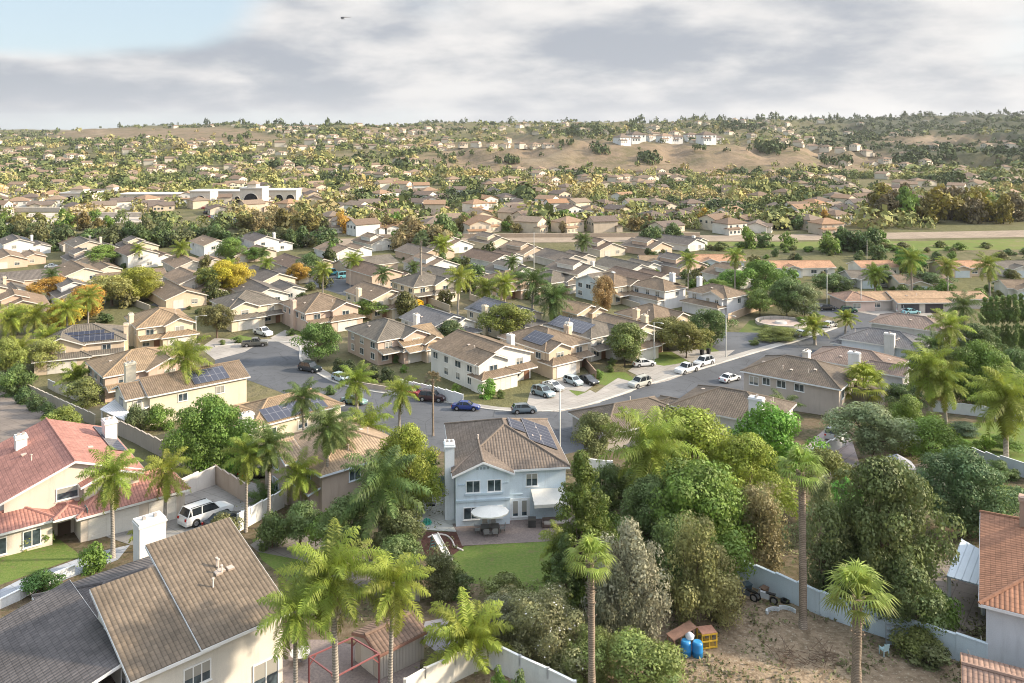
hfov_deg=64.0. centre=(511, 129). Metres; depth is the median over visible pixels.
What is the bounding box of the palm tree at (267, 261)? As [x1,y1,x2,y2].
[258,255,274,269]
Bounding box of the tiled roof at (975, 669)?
[960,652,1023,682]
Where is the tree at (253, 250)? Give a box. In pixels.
[240,247,270,261]
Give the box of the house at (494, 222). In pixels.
[471,214,501,232]
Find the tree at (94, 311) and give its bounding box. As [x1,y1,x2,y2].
[76,297,105,318]
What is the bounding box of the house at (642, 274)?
[607,266,676,280]
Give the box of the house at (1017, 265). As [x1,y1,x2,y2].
[992,260,1023,277]
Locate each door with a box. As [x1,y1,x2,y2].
[0,262,7,268]
[47,360,76,374]
[58,520,70,535]
[88,505,138,540]
[133,262,141,266]
[149,495,175,520]
[154,340,159,346]
[168,336,191,346]
[173,299,183,308]
[238,319,258,330]
[240,256,247,262]
[276,315,279,322]
[338,320,356,331]
[361,645,373,675]
[376,245,381,250]
[382,310,386,317]
[408,352,421,363]
[453,247,458,253]
[493,376,510,391]
[510,497,529,519]
[524,370,528,378]
[557,362,575,377]
[570,285,575,293]
[601,351,605,358]
[605,250,610,256]
[639,348,655,359]
[640,299,654,304]
[698,306,713,313]
[745,281,751,288]
[862,281,877,288]
[901,304,918,310]
[925,304,942,312]
[955,271,969,277]
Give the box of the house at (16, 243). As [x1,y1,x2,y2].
[0,234,50,253]
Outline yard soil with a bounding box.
[0,397,1023,681]
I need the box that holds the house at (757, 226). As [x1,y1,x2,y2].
[747,219,772,233]
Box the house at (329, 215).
[317,211,337,226]
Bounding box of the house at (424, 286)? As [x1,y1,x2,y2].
[390,271,461,303]
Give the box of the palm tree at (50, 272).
[41,267,61,285]
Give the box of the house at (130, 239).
[115,235,159,250]
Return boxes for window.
[0,536,7,555]
[22,527,41,549]
[55,484,78,502]
[102,344,110,348]
[118,376,123,382]
[119,395,122,406]
[121,667,126,682]
[133,400,141,407]
[142,341,149,346]
[146,329,153,334]
[175,325,183,330]
[178,392,187,402]
[183,658,212,682]
[192,298,197,303]
[215,385,224,394]
[241,309,248,313]
[253,655,278,682]
[272,475,278,490]
[298,420,307,429]
[314,313,319,318]
[348,467,360,482]
[359,347,363,355]
[370,341,374,348]
[370,352,374,360]
[381,355,388,361]
[385,341,391,347]
[433,351,437,359]
[444,355,447,363]
[444,367,447,375]
[454,360,460,368]
[456,372,459,380]
[463,506,479,520]
[465,480,479,493]
[466,364,471,372]
[467,376,470,385]
[487,479,501,492]
[489,364,497,370]
[516,357,522,364]
[525,473,538,487]
[535,351,540,359]
[556,351,563,356]
[576,346,581,352]
[593,351,598,357]
[596,338,601,344]
[749,375,758,385]
[762,377,769,385]
[776,380,785,388]
[794,383,804,392]
[841,389,844,399]
[853,303,860,307]
[875,302,880,307]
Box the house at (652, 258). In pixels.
[637,255,662,264]
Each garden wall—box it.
[0,564,74,608]
[19,383,95,424]
[47,379,87,403]
[106,415,244,501]
[121,298,149,309]
[181,466,215,494]
[237,491,284,530]
[345,378,387,390]
[402,379,463,402]
[403,638,486,682]
[428,297,449,311]
[470,294,480,301]
[488,643,576,682]
[588,458,612,472]
[621,298,639,306]
[728,303,774,321]
[736,561,987,660]
[812,432,846,451]
[933,400,1021,420]
[971,447,1023,477]
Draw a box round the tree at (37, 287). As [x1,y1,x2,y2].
[25,276,83,296]
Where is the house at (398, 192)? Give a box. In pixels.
[385,189,402,196]
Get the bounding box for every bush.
[679,269,687,278]
[686,279,696,288]
[705,244,714,249]
[713,244,726,250]
[715,241,728,248]
[733,242,746,247]
[770,248,778,256]
[788,245,796,250]
[788,252,796,259]
[794,253,802,259]
[803,246,811,251]
[835,266,844,273]
[853,250,864,256]
[872,286,882,290]
[888,624,945,663]
[889,244,896,250]
[895,285,909,290]
[896,241,911,248]
[928,252,944,260]
[932,240,947,247]
[946,251,956,258]
[951,242,968,249]
[972,288,988,296]
[980,242,992,247]
[991,251,1010,259]
[991,290,1003,296]
[1003,269,1010,277]
[1009,270,1020,278]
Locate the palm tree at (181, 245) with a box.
[169,238,191,257]
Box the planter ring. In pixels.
[755,316,806,328]
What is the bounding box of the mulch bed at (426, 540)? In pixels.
[420,532,463,557]
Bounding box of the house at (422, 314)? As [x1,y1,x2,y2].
[399,304,482,334]
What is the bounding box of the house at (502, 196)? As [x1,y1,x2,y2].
[494,193,516,201]
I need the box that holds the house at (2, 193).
[0,192,12,196]
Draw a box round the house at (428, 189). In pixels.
[420,187,439,191]
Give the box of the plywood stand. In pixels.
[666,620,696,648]
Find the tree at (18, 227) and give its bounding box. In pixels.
[12,220,29,238]
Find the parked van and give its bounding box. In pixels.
[336,271,345,278]
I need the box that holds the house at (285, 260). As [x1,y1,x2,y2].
[270,253,333,269]
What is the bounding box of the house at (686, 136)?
[683,132,695,141]
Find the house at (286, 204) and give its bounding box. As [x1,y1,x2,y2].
[275,199,297,210]
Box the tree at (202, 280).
[193,267,220,286]
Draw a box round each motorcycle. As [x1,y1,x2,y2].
[737,584,757,601]
[753,586,777,604]
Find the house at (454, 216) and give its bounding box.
[446,213,469,223]
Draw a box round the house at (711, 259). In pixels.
[694,254,745,265]
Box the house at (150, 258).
[113,243,172,268]
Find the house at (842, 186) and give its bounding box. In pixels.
[836,184,858,188]
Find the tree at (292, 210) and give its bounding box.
[288,207,298,222]
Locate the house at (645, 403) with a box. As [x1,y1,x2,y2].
[568,396,690,450]
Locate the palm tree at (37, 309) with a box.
[18,302,55,343]
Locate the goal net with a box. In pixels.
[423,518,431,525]
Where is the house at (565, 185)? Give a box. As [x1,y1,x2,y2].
[555,183,572,187]
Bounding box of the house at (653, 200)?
[644,198,667,206]
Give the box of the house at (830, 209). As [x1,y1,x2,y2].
[808,206,834,213]
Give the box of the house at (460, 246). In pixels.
[433,236,474,253]
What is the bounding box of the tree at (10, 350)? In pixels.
[0,336,29,371]
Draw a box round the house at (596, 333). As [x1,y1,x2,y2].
[543,315,622,361]
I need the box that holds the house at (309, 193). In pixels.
[302,190,322,201]
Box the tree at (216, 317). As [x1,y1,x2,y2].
[197,303,236,337]
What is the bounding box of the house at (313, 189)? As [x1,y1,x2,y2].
[302,188,318,197]
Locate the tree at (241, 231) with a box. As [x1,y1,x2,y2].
[232,228,249,238]
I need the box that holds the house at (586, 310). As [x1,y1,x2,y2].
[548,298,607,319]
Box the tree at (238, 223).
[236,211,267,227]
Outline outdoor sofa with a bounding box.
[541,516,570,527]
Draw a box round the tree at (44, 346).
[27,335,65,369]
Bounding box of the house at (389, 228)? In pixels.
[380,221,403,233]
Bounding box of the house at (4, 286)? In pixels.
[0,275,31,292]
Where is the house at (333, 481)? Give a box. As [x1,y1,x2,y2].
[265,418,394,513]
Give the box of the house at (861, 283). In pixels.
[838,270,895,288]
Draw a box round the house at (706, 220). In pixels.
[698,213,725,229]
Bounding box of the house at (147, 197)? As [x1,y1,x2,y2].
[134,195,160,203]
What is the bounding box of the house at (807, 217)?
[789,214,820,229]
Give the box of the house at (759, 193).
[746,191,770,200]
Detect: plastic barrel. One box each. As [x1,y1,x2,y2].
[681,638,691,657]
[692,639,702,658]
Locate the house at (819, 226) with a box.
[807,218,845,234]
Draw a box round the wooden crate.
[696,625,717,649]
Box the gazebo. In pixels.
[887,454,916,469]
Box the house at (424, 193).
[412,191,436,197]
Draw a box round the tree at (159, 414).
[142,403,175,430]
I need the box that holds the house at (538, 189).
[532,187,549,194]
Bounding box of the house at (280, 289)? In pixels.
[229,278,306,300]
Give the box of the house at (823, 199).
[805,196,832,201]
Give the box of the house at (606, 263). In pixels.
[595,256,662,271]
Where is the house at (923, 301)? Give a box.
[857,290,987,312]
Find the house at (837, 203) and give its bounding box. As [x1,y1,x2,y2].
[827,201,845,204]
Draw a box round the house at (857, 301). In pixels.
[827,290,877,310]
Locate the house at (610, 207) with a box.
[603,204,631,218]
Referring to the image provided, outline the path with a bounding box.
[250,531,419,601]
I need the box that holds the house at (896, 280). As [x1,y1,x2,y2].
[887,274,952,290]
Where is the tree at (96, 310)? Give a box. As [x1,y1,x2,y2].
[60,283,106,319]
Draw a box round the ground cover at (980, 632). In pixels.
[232,470,985,682]
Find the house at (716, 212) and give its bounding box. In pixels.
[711,210,731,215]
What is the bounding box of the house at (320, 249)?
[313,241,371,260]
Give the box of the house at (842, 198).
[830,194,857,202]
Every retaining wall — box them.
[14,207,60,211]
[73,212,149,216]
[377,232,699,237]
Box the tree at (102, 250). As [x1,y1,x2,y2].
[84,244,120,261]
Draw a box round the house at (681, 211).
[663,209,692,223]
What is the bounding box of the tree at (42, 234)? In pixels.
[28,219,55,242]
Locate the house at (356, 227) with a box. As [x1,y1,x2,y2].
[346,218,384,236]
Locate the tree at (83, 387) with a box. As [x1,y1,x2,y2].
[59,376,106,408]
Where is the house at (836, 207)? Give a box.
[830,205,864,218]
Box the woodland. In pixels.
[0,107,1023,229]
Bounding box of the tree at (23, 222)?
[11,219,33,237]
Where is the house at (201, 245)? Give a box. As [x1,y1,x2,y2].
[189,235,221,256]
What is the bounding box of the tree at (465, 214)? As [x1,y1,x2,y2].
[456,212,470,224]
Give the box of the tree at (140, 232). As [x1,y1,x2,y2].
[132,223,150,240]
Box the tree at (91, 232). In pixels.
[80,228,108,238]
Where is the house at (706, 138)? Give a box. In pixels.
[695,131,716,144]
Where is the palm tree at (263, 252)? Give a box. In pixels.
[254,247,270,264]
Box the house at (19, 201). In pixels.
[9,197,31,206]
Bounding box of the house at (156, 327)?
[124,307,199,347]
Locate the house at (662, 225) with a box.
[647,220,685,231]
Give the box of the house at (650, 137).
[646,134,655,141]
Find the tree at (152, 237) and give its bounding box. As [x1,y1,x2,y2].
[145,230,162,246]
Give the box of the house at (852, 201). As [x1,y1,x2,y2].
[845,198,866,204]
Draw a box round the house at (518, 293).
[478,270,541,299]
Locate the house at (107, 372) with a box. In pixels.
[84,347,193,401]
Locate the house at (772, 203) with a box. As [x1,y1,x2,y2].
[765,202,782,209]
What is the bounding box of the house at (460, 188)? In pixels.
[448,186,466,192]
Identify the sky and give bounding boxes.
[0,0,1023,129]
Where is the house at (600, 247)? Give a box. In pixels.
[574,236,625,256]
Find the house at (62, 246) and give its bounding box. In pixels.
[55,235,102,251]
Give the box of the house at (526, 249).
[497,240,542,261]
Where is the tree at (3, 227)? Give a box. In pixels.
[0,218,7,237]
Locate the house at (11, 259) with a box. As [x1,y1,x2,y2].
[0,248,46,268]
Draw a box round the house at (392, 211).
[378,208,402,216]
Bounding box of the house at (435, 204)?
[423,200,448,209]
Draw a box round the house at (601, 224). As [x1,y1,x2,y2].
[586,215,622,232]
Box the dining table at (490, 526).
[480,523,499,533]
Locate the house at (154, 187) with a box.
[147,186,161,189]
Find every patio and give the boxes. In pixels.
[283,640,419,682]
[412,492,455,531]
[424,618,467,652]
[452,516,575,545]
[804,429,859,474]
[912,463,945,484]
[930,560,984,633]
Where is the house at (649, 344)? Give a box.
[594,312,669,361]
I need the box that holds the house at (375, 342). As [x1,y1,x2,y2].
[345,317,430,364]
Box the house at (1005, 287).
[992,279,1023,299]
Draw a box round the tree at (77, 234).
[61,233,84,239]
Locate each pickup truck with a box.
[241,337,267,346]
[253,326,272,336]
[674,361,699,374]
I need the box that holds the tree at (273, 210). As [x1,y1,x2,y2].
[263,206,279,224]
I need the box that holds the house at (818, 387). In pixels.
[740,348,887,414]
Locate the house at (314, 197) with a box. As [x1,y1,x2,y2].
[305,195,321,201]
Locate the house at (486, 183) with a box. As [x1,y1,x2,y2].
[480,181,495,189]
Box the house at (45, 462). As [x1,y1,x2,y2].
[0,416,190,556]
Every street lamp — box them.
[547,382,560,445]
[653,322,663,360]
[725,315,735,356]
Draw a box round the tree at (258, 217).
[246,210,264,231]
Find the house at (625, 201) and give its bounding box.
[622,198,647,207]
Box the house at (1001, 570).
[978,493,1023,667]
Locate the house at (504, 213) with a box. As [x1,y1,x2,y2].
[497,207,523,221]
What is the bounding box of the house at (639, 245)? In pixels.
[620,236,673,254]
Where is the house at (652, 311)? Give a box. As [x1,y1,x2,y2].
[614,303,690,336]
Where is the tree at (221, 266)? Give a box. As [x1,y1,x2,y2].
[211,259,235,290]
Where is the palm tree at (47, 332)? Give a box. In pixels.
[28,321,66,349]
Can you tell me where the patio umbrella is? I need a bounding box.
[471,505,508,533]
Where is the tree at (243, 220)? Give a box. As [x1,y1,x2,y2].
[236,213,256,231]
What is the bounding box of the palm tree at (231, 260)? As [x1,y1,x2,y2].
[224,257,237,264]
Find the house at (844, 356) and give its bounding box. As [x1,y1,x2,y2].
[811,346,912,397]
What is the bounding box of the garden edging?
[428,533,463,550]
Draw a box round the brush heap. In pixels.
[761,636,841,671]
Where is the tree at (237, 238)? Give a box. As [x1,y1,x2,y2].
[221,235,242,240]
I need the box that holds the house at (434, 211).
[420,209,441,215]
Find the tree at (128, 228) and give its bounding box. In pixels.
[119,220,137,237]
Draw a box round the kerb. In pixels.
[215,327,837,411]
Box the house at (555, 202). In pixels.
[543,198,569,211]
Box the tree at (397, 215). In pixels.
[387,211,403,220]
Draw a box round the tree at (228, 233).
[213,228,235,239]
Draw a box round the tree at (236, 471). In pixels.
[209,431,257,476]
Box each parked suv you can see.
[177,498,233,527]
[298,359,321,372]
[417,388,445,402]
[530,383,555,397]
[628,373,651,388]
[693,354,714,366]
[824,425,841,438]
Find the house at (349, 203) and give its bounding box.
[343,200,368,211]
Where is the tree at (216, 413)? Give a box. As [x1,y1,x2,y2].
[159,393,263,474]
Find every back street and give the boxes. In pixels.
[151,303,185,310]
[305,274,353,295]
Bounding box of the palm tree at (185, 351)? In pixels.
[156,335,213,384]
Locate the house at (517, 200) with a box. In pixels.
[510,198,528,201]
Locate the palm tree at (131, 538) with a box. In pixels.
[128,530,132,542]
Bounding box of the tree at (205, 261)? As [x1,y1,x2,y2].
[197,255,211,271]
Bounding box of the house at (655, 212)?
[637,210,667,218]
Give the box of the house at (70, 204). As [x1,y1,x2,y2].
[63,202,91,210]
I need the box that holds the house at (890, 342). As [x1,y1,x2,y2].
[830,327,929,366]
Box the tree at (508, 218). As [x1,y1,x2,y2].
[503,215,513,225]
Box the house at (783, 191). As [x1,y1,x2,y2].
[771,188,791,196]
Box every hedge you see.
[0,380,17,397]
[12,386,34,404]
[25,393,48,411]
[35,401,55,417]
[332,357,346,371]
[339,359,355,374]
[352,362,366,376]
[365,365,379,381]
[378,366,395,381]
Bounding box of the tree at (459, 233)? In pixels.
[449,219,463,238]
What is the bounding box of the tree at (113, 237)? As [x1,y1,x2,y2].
[93,223,129,244]
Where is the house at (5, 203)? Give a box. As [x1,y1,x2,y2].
[0,200,14,213]
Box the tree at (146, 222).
[142,217,156,232]
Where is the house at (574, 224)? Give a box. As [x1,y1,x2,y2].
[551,216,583,232]
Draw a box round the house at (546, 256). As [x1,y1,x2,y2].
[532,248,595,265]
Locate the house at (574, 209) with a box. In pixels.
[554,203,582,215]
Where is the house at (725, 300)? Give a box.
[680,276,748,317]
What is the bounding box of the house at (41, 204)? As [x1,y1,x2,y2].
[25,201,57,206]
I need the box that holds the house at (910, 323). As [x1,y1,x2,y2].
[869,312,951,338]
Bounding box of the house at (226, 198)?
[217,193,234,205]
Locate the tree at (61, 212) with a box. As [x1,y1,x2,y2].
[57,208,68,219]
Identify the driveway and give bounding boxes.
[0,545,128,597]
[105,482,263,544]
[204,338,253,359]
[271,330,316,350]
[527,389,599,411]
[556,374,593,391]
[591,378,631,397]
[628,362,690,383]
[673,347,733,361]
[858,310,934,317]
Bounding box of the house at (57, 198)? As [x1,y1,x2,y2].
[45,195,66,206]
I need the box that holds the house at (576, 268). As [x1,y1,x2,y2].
[544,257,605,276]
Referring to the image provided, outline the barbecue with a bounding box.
[528,516,535,526]
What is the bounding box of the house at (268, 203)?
[265,201,275,206]
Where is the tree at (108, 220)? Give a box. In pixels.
[103,215,114,228]
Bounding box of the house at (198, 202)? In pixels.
[186,196,211,208]
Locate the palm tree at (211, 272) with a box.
[198,268,218,286]
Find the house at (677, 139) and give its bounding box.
[672,135,682,143]
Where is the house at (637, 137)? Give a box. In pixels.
[625,131,646,143]
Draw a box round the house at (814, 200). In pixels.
[804,199,826,204]
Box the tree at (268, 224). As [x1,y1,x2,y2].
[262,213,276,230]
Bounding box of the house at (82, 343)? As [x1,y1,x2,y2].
[31,322,128,374]
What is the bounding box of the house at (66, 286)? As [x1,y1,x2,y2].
[44,277,105,303]
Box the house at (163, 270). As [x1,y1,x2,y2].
[93,267,166,280]
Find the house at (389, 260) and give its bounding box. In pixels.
[331,254,398,271]
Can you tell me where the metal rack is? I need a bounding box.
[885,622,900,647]
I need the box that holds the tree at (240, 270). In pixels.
[226,262,255,290]
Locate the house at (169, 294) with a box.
[148,279,226,308]
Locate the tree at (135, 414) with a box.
[122,403,150,429]
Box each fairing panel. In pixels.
[765,606,779,614]
[779,605,795,612]
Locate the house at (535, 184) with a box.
[533,182,551,187]
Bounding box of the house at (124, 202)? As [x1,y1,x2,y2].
[108,197,135,209]
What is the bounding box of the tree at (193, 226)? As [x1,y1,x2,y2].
[182,221,201,235]
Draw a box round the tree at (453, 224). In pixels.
[446,217,457,236]
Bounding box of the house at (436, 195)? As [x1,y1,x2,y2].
[434,193,452,204]
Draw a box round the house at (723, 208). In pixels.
[716,206,744,214]
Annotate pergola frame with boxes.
[308,637,379,682]
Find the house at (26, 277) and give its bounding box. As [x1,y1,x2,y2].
[0,268,57,286]
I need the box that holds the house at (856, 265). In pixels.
[846,260,899,273]
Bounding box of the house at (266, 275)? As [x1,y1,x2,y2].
[241,265,309,283]
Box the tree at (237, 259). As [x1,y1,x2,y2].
[233,257,243,265]
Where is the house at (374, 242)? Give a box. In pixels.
[351,232,391,251]
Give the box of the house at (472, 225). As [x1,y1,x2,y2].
[462,217,490,233]
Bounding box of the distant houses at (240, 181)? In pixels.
[0,118,1023,191]
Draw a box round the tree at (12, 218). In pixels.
[6,213,31,224]
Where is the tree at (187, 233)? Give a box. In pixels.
[170,229,195,246]
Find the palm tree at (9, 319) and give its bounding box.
[0,304,30,339]
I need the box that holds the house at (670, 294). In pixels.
[626,272,687,308]
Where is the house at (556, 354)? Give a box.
[497,324,594,378]
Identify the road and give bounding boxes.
[6,213,141,224]
[215,318,873,453]
[339,230,1023,244]
[712,332,781,359]
[800,302,966,347]
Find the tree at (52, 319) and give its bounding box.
[39,300,86,331]
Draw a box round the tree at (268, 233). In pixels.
[256,229,272,236]
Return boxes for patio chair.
[483,529,488,537]
[492,529,497,536]
[500,521,505,532]
[879,644,889,656]
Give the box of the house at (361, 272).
[344,260,409,287]
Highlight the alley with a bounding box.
[0,392,43,442]
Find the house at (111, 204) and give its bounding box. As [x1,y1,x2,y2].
[91,200,120,211]
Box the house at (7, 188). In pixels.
[1,184,9,192]
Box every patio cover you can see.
[100,399,149,425]
[947,539,984,615]
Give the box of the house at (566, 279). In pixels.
[536,269,577,293]
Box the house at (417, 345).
[397,323,443,362]
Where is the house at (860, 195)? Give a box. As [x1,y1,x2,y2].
[851,193,867,197]
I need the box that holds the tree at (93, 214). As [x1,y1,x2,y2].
[88,209,101,221]
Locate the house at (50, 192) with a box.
[41,190,59,195]
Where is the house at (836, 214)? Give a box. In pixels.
[819,210,853,225]
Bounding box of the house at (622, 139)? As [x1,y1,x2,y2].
[613,134,630,145]
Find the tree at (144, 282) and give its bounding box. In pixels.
[117,265,163,299]
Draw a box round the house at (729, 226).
[712,217,747,235]
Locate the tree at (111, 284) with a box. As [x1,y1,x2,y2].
[84,275,133,305]
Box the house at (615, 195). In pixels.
[611,191,635,199]
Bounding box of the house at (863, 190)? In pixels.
[855,188,872,192]
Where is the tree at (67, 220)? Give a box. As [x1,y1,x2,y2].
[54,213,75,227]
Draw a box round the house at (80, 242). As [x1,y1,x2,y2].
[64,236,118,253]
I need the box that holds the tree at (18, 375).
[0,363,38,395]
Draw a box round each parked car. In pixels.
[44,264,56,267]
[201,509,242,525]
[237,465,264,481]
[331,371,348,381]
[340,397,367,405]
[406,388,420,396]
[451,400,480,411]
[511,402,536,414]
[541,379,564,391]
[562,373,582,385]
[578,374,599,385]
[632,358,655,367]
[719,372,740,383]
[793,329,810,336]
[816,304,835,310]
[823,320,836,327]
[840,305,857,312]
[901,308,920,313]
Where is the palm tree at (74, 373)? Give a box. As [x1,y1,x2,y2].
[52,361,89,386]
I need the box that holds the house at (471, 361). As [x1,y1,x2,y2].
[428,329,537,393]
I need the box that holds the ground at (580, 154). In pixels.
[0,114,1023,479]
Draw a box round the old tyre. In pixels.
[780,597,789,603]
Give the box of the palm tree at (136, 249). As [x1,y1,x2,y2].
[130,241,145,256]
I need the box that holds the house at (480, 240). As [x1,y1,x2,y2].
[466,231,511,249]
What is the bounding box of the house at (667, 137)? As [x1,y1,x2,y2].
[656,133,671,143]
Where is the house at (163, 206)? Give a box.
[146,201,174,211]
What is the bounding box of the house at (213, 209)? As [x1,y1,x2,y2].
[204,204,231,214]
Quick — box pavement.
[213,327,834,410]
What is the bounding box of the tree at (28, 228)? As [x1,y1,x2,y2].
[25,222,40,240]
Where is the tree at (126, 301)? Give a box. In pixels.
[111,287,139,308]
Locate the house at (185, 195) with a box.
[176,191,189,203]
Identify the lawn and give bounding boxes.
[0,539,79,584]
[229,335,251,339]
[252,538,359,598]
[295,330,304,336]
[440,541,568,594]
[569,390,586,395]
[599,372,632,384]
[652,352,688,365]
[697,343,717,351]
[739,320,824,334]
[925,422,1023,461]
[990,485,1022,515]
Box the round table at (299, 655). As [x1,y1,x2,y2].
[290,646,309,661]
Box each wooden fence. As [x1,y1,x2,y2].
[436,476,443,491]
[584,359,596,378]
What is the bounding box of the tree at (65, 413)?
[40,404,83,422]
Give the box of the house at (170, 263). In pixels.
[161,254,220,271]
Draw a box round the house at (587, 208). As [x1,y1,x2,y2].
[582,204,604,216]
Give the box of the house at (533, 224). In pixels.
[514,215,548,232]
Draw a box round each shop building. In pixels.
[59,185,103,203]
[101,184,127,197]
[119,192,182,202]
[189,189,218,202]
[218,189,239,202]
[239,180,269,200]
[269,188,301,200]
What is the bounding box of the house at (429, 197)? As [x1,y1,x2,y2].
[424,195,440,199]
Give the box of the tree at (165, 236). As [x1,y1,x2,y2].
[149,221,175,246]
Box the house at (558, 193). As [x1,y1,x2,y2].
[548,190,571,196]
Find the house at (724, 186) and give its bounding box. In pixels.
[721,185,741,195]
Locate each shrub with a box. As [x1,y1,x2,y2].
[51,245,59,251]
[96,313,113,322]
[119,263,126,268]
[230,336,242,342]
[286,328,295,335]
[294,292,306,297]
[304,282,316,290]
[323,385,336,394]
[392,354,398,362]
[400,365,408,372]
[450,257,460,265]
[451,383,461,391]
[496,389,505,398]
[592,369,603,378]
[605,364,613,371]
[607,357,617,365]
[748,339,758,345]
[781,247,789,252]
[853,254,865,259]
[913,285,926,289]
[983,284,993,292]
[1003,248,1013,255]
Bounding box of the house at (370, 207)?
[357,204,379,210]
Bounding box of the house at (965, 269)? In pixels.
[928,260,986,277]
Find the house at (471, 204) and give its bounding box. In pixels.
[462,199,488,211]
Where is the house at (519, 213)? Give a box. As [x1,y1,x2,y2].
[511,210,548,221]
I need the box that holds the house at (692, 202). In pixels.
[679,199,704,206]
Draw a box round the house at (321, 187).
[310,183,328,190]
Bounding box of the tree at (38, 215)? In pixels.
[33,212,45,221]
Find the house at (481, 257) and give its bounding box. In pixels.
[459,248,524,265]
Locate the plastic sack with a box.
[685,632,694,639]
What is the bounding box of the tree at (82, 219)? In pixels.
[70,211,92,230]
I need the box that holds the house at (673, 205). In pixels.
[651,201,679,210]
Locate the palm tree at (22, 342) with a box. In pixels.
[8,333,37,366]
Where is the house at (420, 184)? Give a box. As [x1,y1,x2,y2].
[411,182,429,187]
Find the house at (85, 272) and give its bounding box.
[53,260,121,281]
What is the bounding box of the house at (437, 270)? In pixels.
[418,265,488,289]
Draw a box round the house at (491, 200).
[481,194,498,207]
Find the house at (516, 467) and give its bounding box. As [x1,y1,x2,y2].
[443,417,570,526]
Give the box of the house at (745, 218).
[735,214,756,221]
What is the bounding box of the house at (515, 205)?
[510,204,535,208]
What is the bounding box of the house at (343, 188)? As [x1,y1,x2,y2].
[339,186,355,192]
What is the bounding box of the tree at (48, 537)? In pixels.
[42,530,55,542]
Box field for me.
[705,239,1023,250]
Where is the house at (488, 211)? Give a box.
[475,207,495,213]
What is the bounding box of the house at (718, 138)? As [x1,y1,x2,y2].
[716,135,723,143]
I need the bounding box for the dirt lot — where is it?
[586,567,960,682]
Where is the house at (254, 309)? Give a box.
[209,290,283,331]
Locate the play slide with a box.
[429,532,452,558]
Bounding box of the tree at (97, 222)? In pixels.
[91,217,106,228]
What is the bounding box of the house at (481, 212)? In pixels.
[465,209,493,215]
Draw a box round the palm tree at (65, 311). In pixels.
[46,293,85,326]
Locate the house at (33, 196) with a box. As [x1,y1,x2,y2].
[20,193,43,200]
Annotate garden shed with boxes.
[351,610,427,679]
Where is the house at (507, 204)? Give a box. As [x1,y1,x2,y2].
[502,202,523,206]
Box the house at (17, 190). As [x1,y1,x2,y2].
[13,188,38,194]
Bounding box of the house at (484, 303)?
[464,296,548,338]
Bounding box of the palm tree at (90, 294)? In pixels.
[71,285,103,322]
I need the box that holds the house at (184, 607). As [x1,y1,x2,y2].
[0,510,289,682]
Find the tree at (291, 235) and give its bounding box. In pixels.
[283,228,300,247]
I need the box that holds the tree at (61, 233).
[46,224,74,246]
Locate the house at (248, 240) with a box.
[239,232,293,251]
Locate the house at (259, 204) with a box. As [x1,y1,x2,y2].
[237,199,268,211]
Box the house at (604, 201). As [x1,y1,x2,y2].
[589,199,616,205]
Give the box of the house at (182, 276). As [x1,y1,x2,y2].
[161,266,229,293]
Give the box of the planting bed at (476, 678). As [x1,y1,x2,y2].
[455,662,512,682]
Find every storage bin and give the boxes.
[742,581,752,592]
[759,584,768,590]
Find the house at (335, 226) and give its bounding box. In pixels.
[330,215,353,232]
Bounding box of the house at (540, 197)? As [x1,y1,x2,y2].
[534,195,559,200]
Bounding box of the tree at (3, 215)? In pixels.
[0,211,10,222]
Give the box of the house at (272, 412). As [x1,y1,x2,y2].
[200,388,344,435]
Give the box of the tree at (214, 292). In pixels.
[202,280,230,303]
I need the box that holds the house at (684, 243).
[655,234,708,250]
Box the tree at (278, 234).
[269,226,294,239]
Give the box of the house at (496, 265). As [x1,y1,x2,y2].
[485,258,535,273]
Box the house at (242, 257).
[218,244,277,262]
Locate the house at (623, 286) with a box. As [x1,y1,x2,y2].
[595,272,639,304]
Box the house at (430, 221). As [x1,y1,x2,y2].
[420,217,436,225]
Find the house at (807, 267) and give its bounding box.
[768,260,836,277]
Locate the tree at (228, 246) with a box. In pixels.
[212,237,247,258]
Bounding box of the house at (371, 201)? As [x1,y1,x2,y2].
[358,198,380,203]
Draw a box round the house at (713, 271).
[701,262,752,288]
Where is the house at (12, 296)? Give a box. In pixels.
[0,288,49,319]
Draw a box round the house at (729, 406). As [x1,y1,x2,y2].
[657,384,796,443]
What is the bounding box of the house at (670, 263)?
[657,252,708,275]
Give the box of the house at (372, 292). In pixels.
[344,281,415,319]
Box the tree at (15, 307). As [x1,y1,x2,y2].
[0,303,41,334]
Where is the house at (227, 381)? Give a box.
[111,359,249,424]
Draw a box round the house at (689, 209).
[682,206,710,212]
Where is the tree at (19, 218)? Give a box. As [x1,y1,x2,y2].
[13,216,24,224]
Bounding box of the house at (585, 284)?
[573,270,614,300]
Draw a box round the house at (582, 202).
[568,197,591,207]
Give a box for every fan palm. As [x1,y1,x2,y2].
[412,232,430,274]
[424,370,440,435]
[563,532,618,682]
[772,444,831,629]
[821,558,899,682]
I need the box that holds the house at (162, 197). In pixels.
[157,195,172,200]
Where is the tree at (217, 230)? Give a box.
[207,221,225,238]
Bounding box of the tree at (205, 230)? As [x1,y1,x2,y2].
[193,225,213,237]
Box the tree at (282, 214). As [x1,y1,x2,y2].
[275,208,294,228]
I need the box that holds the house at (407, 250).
[394,243,454,259]
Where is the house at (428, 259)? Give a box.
[402,252,459,272]
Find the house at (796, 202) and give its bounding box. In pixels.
[783,201,809,205]
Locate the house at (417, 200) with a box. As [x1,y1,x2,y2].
[406,198,428,208]
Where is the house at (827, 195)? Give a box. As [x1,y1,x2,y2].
[822,192,841,199]
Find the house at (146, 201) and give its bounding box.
[138,199,164,208]
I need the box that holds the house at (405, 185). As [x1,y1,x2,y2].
[392,180,411,190]
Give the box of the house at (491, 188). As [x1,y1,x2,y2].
[487,187,500,194]
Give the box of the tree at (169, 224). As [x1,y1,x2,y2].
[156,220,180,244]
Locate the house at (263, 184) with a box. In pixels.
[260,182,272,187]
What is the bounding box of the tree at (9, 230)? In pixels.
[0,223,24,237]

